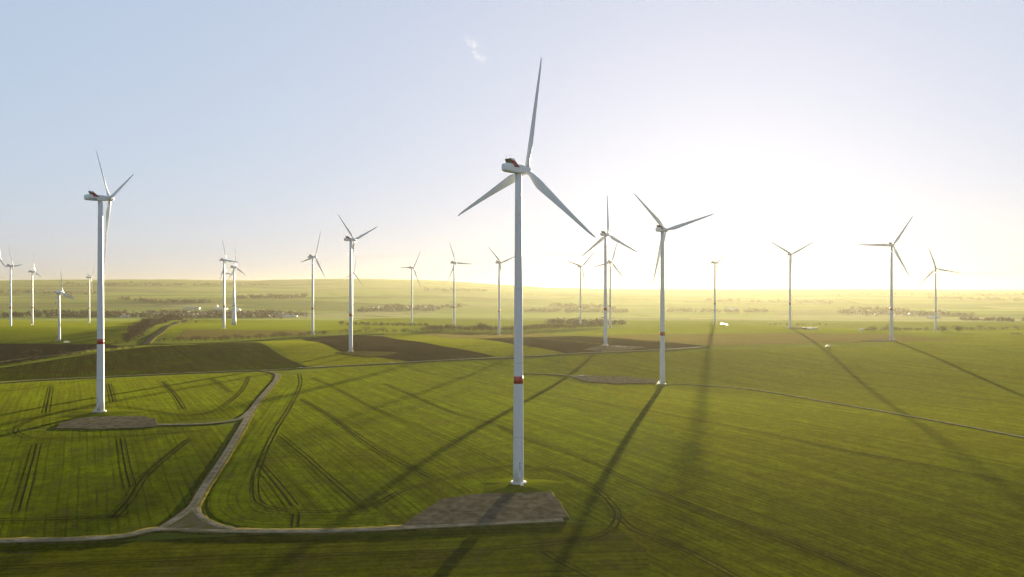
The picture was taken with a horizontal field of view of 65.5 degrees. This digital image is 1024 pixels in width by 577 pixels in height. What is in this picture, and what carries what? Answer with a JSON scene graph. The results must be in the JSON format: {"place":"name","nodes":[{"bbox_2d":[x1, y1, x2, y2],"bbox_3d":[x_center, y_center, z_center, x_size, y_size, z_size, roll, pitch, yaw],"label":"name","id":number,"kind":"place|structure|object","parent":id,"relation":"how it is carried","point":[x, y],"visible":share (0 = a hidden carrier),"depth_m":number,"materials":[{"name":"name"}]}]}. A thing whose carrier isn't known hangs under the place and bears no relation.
{"place":"outdoors","nodes":[
{"label":"outdoors","id":0,"kind":"place"},
{"bbox_2d":[0,344,118,363],"bbox_3d":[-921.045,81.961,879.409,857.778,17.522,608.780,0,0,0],"label":"field","id":1,"kind":"structure","parent":0,"point":[7,351],"depth_m":1122.09,"materials":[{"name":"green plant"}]},
{"bbox_2d":[0,320,139,343],"bbox_3d":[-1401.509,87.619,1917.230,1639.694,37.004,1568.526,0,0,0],"label":"field","id":2,"kind":"structure","parent":0,"point":[72,332],"depth_m":1340.62,"materials":[{"name":"green plant"}]},
{"bbox_2d":[6,251,22,325],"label":"wind turbine","id":3,"kind":"object","parent":2,"relation":"on","point":[10,303],"visible":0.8,"depth_m":1601.75,"materials":[{"name":"metal"}]},
{"bbox_2d":[28,255,40,324],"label":"wind turbine","id":4,"kind":"object","parent":2,"relation":"on","point":[34,271],"visible":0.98,"depth_m":1872.12,"materials":[{"name":"metal"}]},
{"bbox_2d":[53,278,73,340],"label":"wind turbine","id":5,"kind":"object","parent":2,"relation":"on","point":[59,293],"visible":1,"depth_m":1177.40,"materials":[{"name":"paint"}]},
{"bbox_2d":[86,267,94,322],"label":"wind turbine","id":6,"kind":"object","parent":2,"relation":"on","point":[89,297],"visible":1,"depth_m":2188.90,"materials":[{"name":"metal"}]},
{"bbox_2d":[58,409,145,417],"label":"mound","id":7,"kind":"object","parent":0,"point":[88,413],"visible":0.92,"depth_m":462.64,"materials":[{"name":"green plant"}]},
{"bbox_2d":[84,151,133,412],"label":"wind turbine","id":8,"kind":"object","parent":7,"relation":"on","point":[100,199],"visible":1,"depth_m":465.60,"materials":[{"name":"paint"}]},
{"bbox_2d":[54,416,157,429],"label":"gravel pad","id":9,"kind":"object","parent":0,"point":[109,422],"visible":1,"depth_m":431.52,"materials":[{"name":"grey gravel"}]},
{"bbox_2d":[0,425,232,537],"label":"field","id":10,"kind":"structure","parent":0,"point":[78,473],"depth_m":328.44,"materials":[{"name":"green plant"}]},
{"bbox_2d":[0,372,272,429],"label":"field","id":11,"kind":"structure","parent":0,"point":[201,394],"depth_m":530.05,"materials":[{"name":"green plant"}]},
{"bbox_2d":[0,342,306,380],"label":"field","id":12,"kind":"structure","parent":0,"point":[213,357],"depth_m":801.68,"materials":[{"name":"soil"}]},
{"bbox_2d":[142,319,193,343],"bbox_3d":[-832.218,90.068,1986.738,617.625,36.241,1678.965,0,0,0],"label":"road","id":13,"kind":"structure","parent":0,"point":[154,336],"depth_m":1342.30,"materials":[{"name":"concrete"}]},
{"bbox_2d":[0,334,384,361],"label":"road","id":14,"kind":"structure","parent":0,"point":[191,343],"depth_m":1131.78,"materials":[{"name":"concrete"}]},
{"bbox_2d":[165,511,232,532],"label":"gravel pad","id":15,"kind":"object","parent":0,"point":[191,519],"visible":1,"depth_m":270.71,"materials":[{"name":"grey gravel"}]},
{"bbox_2d":[157,409,250,425],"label":"dirt track","id":16,"kind":"structure","parent":0,"point":[243,415],"depth_m":433.05,"materials":[{"name":"grey gravel"}]},
{"bbox_2d":[193,506,235,528],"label":"dirt track","id":17,"kind":"structure","parent":0,"point":[199,514],"depth_m":275.86,"materials":[{"name":"grey gravel"}]},
{"bbox_2d":[157,370,280,526],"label":"dirt track","id":18,"kind":"structure","parent":0,"point":[201,492],"depth_m":352.45,"materials":[{"name":"grey gravel"}]},
{"bbox_2d":[177,329,309,338],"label":"field","id":19,"kind":"structure","parent":0,"point":[188,333],"depth_m":1333.05,"materials":[{"name":"green plant"}]},
{"bbox_2d":[0,354,563,383],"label":"dirt track","id":20,"kind":"structure","parent":0,"point":[277,369],"depth_m":716.37,"materials":[{"name":"brown soil"}]},
{"bbox_2d":[0,518,565,544],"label":"dirt track","id":21,"kind":"structure","parent":0,"point":[227,531],"depth_m":264.30,"materials":[{"name":"grey gravel"}]},
{"bbox_2d":[208,375,384,527],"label":"headland","id":22,"kind":"structure","parent":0,"point":[229,500],"depth_m":307.00,"materials":[{"name":"green plant"}]},
{"bbox_2d":[154,318,438,340],"bbox_3d":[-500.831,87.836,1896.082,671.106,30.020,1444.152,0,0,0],"label":"field","id":23,"kind":"structure","parent":0,"point":[301,325],"depth_m":1646.90,"materials":[{"name":"green plant"}]},
{"bbox_2d":[219,240,235,328],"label":"wind turbine","id":24,"kind":"object","parent":23,"relation":"on","point":[224,263],"visible":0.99,"depth_m":1451.87,"materials":[{"name":"metal"}]},
{"bbox_2d":[229,254,244,324],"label":"wind turbine","id":25,"kind":"object","parent":23,"relation":"on","point":[233,309],"visible":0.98,"depth_m":1725.60,"materials":[{"name":"paint"}]},
{"bbox_2d":[346,262,360,320],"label":"wind turbine","id":26,"kind":"object","parent":23,"relation":"on","point":[352,290],"visible":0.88,"depth_m":2099.66,"materials":[{"name":"metal"}]},
{"bbox_2d":[401,253,419,324],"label":"wind turbine","id":27,"kind":"object","parent":23,"relation":"on","point":[410,267],"visible":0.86,"depth_m":1745.87,"materials":[{"name":"metal"}]},
{"bbox_2d":[0,523,651,576],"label":"field","id":28,"kind":"structure","parent":0,"point":[616,552],"depth_m":244.61,"materials":[{"name":"green plant"}]},
{"bbox_2d":[259,339,405,366],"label":"field","id":29,"kind":"structure","parent":0,"point":[312,354],"depth_m":853.37,"materials":[{"name":"green plant"}]},
{"bbox_2d":[336,351,397,356],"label":"gravel pad","id":30,"kind":"object","parent":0,"point":[366,353],"visible":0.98,"depth_m":858.55,"materials":[{"name":"brown gravel"}]},
{"bbox_2d":[338,215,377,351],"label":"wind turbine","id":31,"kind":"object","parent":30,"relation":"on","point":[351,245],"visible":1,"depth_m":889.68,"materials":[{"name":"metal"}]},
{"bbox_2d":[303,335,495,360],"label":"field","id":32,"kind":"structure","parent":0,"point":[407,350],"depth_m":920.92,"materials":[{"name":"soil"}]},
{"bbox_2d":[202,358,702,527],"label":"field","id":33,"kind":"structure","parent":0,"point":[633,443],"depth_m":394.78,"materials":[{"name":"green plant"}]},
{"bbox_2d":[386,334,561,356],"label":"field","id":34,"kind":"structure","parent":0,"point":[494,348],"depth_m":943.12,"materials":[{"name":"green plant"}]},
{"bbox_2d":[401,492,569,525],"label":"gravel pad","id":35,"kind":"object","parent":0,"point":[492,507],"visible":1,"depth_m":285.70,"materials":[{"name":"grey gravel"}]},
{"bbox_2d":[417,333,569,337],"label":"field","id":36,"kind":"structure","parent":0,"point":[472,335],"depth_m":1327.89,"materials":[{"name":"green plant"}]},
{"bbox_2d":[489,248,514,334],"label":"wind turbine","id":37,"kind":"object","parent":36,"relation":"on","point":[499,262],"visible":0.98,"depth_m":1386.92,"materials":[{"name":"metal"}]},
{"bbox_2d":[0,278,1023,541],"bbox_3d":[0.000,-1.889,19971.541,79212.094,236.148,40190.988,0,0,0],"label":"ground","id":38,"kind":"structure","parent":0,"point":[478,308],"depth_m":4142.91,"materials":[{"name":"green plant"}]},
{"bbox_2d":[122,333,131,342],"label":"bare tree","id":39,"kind":"object","parent":38,"relation":"on","point":[127,339],"visible":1,"depth_m":1195.75,"materials":[{"name":"brown plant"}]},
{"bbox_2d":[131,329,147,338],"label":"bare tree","id":40,"kind":"object","parent":38,"relation":"on","point":[138,333],"visible":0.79,"depth_m":1245.90,"materials":[{"name":"brown plant"}]},
{"bbox_2d":[183,307,200,308],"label":"farm shed","id":41,"kind":"structure","parent":38,"relation":"on","point":[191,308],"depth_m":3622.70,"materials":[{"name":"concrete"}]},
{"bbox_2d":[302,232,324,333],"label":"wind turbine","id":42,"kind":"object","parent":38,"relation":"on","point":[312,304],"visible":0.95,"depth_m":1294.53,"materials":[{"name":"metal"}]},
{"bbox_2d":[447,245,468,328],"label":"wind turbine","id":43,"kind":"object","parent":38,"relation":"on","point":[454,264],"visible":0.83,"depth_m":1508.33,"materials":[{"name":"metal"}]},
{"bbox_2d":[0,281,1023,324],"bbox_3d":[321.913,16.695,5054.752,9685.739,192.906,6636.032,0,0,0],"label":"woodland","id":44,"kind":"object","parent":38,"relation":"on","point":[84,313],"visible":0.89,"depth_m":3664.18,"materials":[{"name":"green plant"}]},
{"bbox_2d":[568,254,592,323],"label":"wind turbine","id":45,"kind":"object","parent":38,"relation":"on","point":[578,265],"visible":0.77,"depth_m":1670.45,"materials":[{"name":"metal"}]},
{"bbox_2d":[595,244,623,327],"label":"wind turbine","id":46,"kind":"object","parent":38,"relation":"on","point":[609,261],"visible":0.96,"depth_m":1523.11,"materials":[{"name":"metal"}]},
{"bbox_2d":[711,253,724,323],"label":"wind turbine","id":47,"kind":"object","parent":38,"relation":"on","point":[715,271],"visible":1,"depth_m":1635.46,"materials":[{"name":"metal"}]},
{"bbox_2d":[0,0,1023,289],"label":"sky","id":48,"kind":"structure","parent":0,"point":[251,126],"materials":[{"name":"blue"}]},
{"bbox_2d":[480,478,564,493],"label":"mound","id":49,"kind":"object","parent":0,"point":[505,485],"visible":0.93,"depth_m":313.92,"materials":[{"name":"green plant"}]},
{"bbox_2d":[458,58,595,484],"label":"wind turbine","id":50,"kind":"object","parent":49,"relation":"on","point":[511,165],"visible":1,"depth_m":316.59,"materials":[{"name":"paint"}]},
{"bbox_2d":[524,373,571,376],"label":"dirt track","id":51,"kind":"structure","parent":0,"point":[549,374],"depth_m":687.46,"materials":[{"name":"brown soil"}]},
{"bbox_2d":[542,339,603,344],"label":"dirt track","id":52,"kind":"structure","parent":0,"point":[574,341],"depth_m":958.07,"materials":[{"name":"brown soil"}]},
{"bbox_2d":[477,336,702,352],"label":"field","id":53,"kind":"structure","parent":0,"point":[566,346],"depth_m":932.73,"materials":[{"name":"soil"}]},
{"bbox_2d":[583,345,644,351],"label":"gravel pad","id":54,"kind":"object","parent":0,"point":[610,348],"visible":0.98,"depth_m":864.98,"materials":[{"name":"grey gravel"}]},
{"bbox_2d":[582,196,636,345],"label":"wind turbine","id":55,"kind":"object","parent":54,"relation":"on","point":[604,235],"visible":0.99,"depth_m":897.42,"materials":[{"name":"metal"}]},
{"bbox_2d":[571,375,659,383],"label":"gravel pad","id":56,"kind":"object","parent":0,"point":[611,379],"visible":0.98,"depth_m":661.41,"materials":[{"name":"grey gravel"}]},
{"bbox_2d":[562,346,707,354],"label":"dirt track","id":57,"kind":"structure","parent":0,"point":[632,351],"depth_m":841.21,"materials":[{"name":"brown soil"}]},
{"bbox_2d":[653,383,673,385],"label":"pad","id":58,"kind":"object","parent":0,"point":[668,384],"visible":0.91,"depth_m":641.34,"materials":[{"name":"grey stone"}]},
{"bbox_2d":[634,194,713,383],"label":"wind turbine","id":59,"kind":"object","parent":58,"relation":"on","point":[661,228],"visible":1,"depth_m":643.83,"materials":[{"name":"metal"}]},
{"bbox_2d":[593,333,958,344],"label":"field","id":60,"kind":"structure","parent":0,"point":[751,339],"depth_m":1068.13,"materials":[{"name":"green plant"}]},
{"bbox_2d":[782,327,801,328],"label":"gravel pad","id":61,"kind":"object","parent":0,"point":[793,327],"visible":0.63,"depth_m":1365.09,"materials":[{"name":"beige gravel"}]},
{"bbox_2d":[770,241,812,327],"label":"wind turbine","id":62,"kind":"object","parent":61,"relation":"on","point":[790,258],"visible":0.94,"depth_m":1350.78,"materials":[{"name":"metal"}]},
{"bbox_2d":[563,345,1023,576],"bbox_3d":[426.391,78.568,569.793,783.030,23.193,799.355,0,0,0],"label":"field","id":63,"kind":"structure","parent":0,"point":[885,516],"depth_m":364.98,"materials":[{"name":"green plant"}]},
{"bbox_2d":[0,358,1023,576],"bbox_3d":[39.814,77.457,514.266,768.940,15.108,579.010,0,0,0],"label":"tyre tracks","id":64,"kind":"object","parent":63,"relation":"on","point":[290,503],"visible":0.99,"depth_m":313.06},
{"bbox_2d":[580,327,1023,334],"bbox_3d":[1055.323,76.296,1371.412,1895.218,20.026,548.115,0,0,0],"label":"field","id":65,"kind":"structure","parent":0,"point":[650,330],"depth_m":1301.16,"materials":[{"name":"green plant"}]},
{"bbox_2d":[922,247,958,330],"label":"wind turbine","id":66,"kind":"object","parent":65,"relation":"on","point":[935,325],"visible":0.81,"depth_m":1569.39,"materials":[{"name":"metal"}]},
{"bbox_2d":[935,325,948,331],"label":"bush","id":67,"kind":"object","parent":65,"relation":"on","point":[941,330],"visible":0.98,"depth_m":1277.58,"materials":[{"name":"green plant"}]},
{"bbox_2d":[951,326,965,332],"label":"bush","id":68,"kind":"object","parent":65,"relation":"on","point":[958,328],"visible":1,"depth_m":1270.76,"materials":[{"name":"green plant"}]},
{"bbox_2d":[669,383,1023,437],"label":"dirt track","id":69,"kind":"structure","parent":0,"point":[865,408],"depth_m":520.65,"materials":[{"name":"brown soil"}]},
{"bbox_2d":[861,339,893,341],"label":"gravel pad","id":70,"kind":"object","parent":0,"point":[880,340],"visible":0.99,"depth_m":1036.65,"materials":[{"name":"beige gravel"}]},
{"bbox_2d":[860,216,912,340],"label":"wind turbine","id":71,"kind":"object","parent":70,"relation":"on","point":[891,245],"visible":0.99,"depth_m":1049.29,"materials":[{"name":"metal"}]},
{"bbox_2d":[835,334,1023,349],"bbox_3d":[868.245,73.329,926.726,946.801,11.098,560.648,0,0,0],"label":"field","id":72,"kind":"structure","parent":0,"point":[1003,341],"depth_m":1024.37,"materials":[{"name":"green plant"}]}
]}

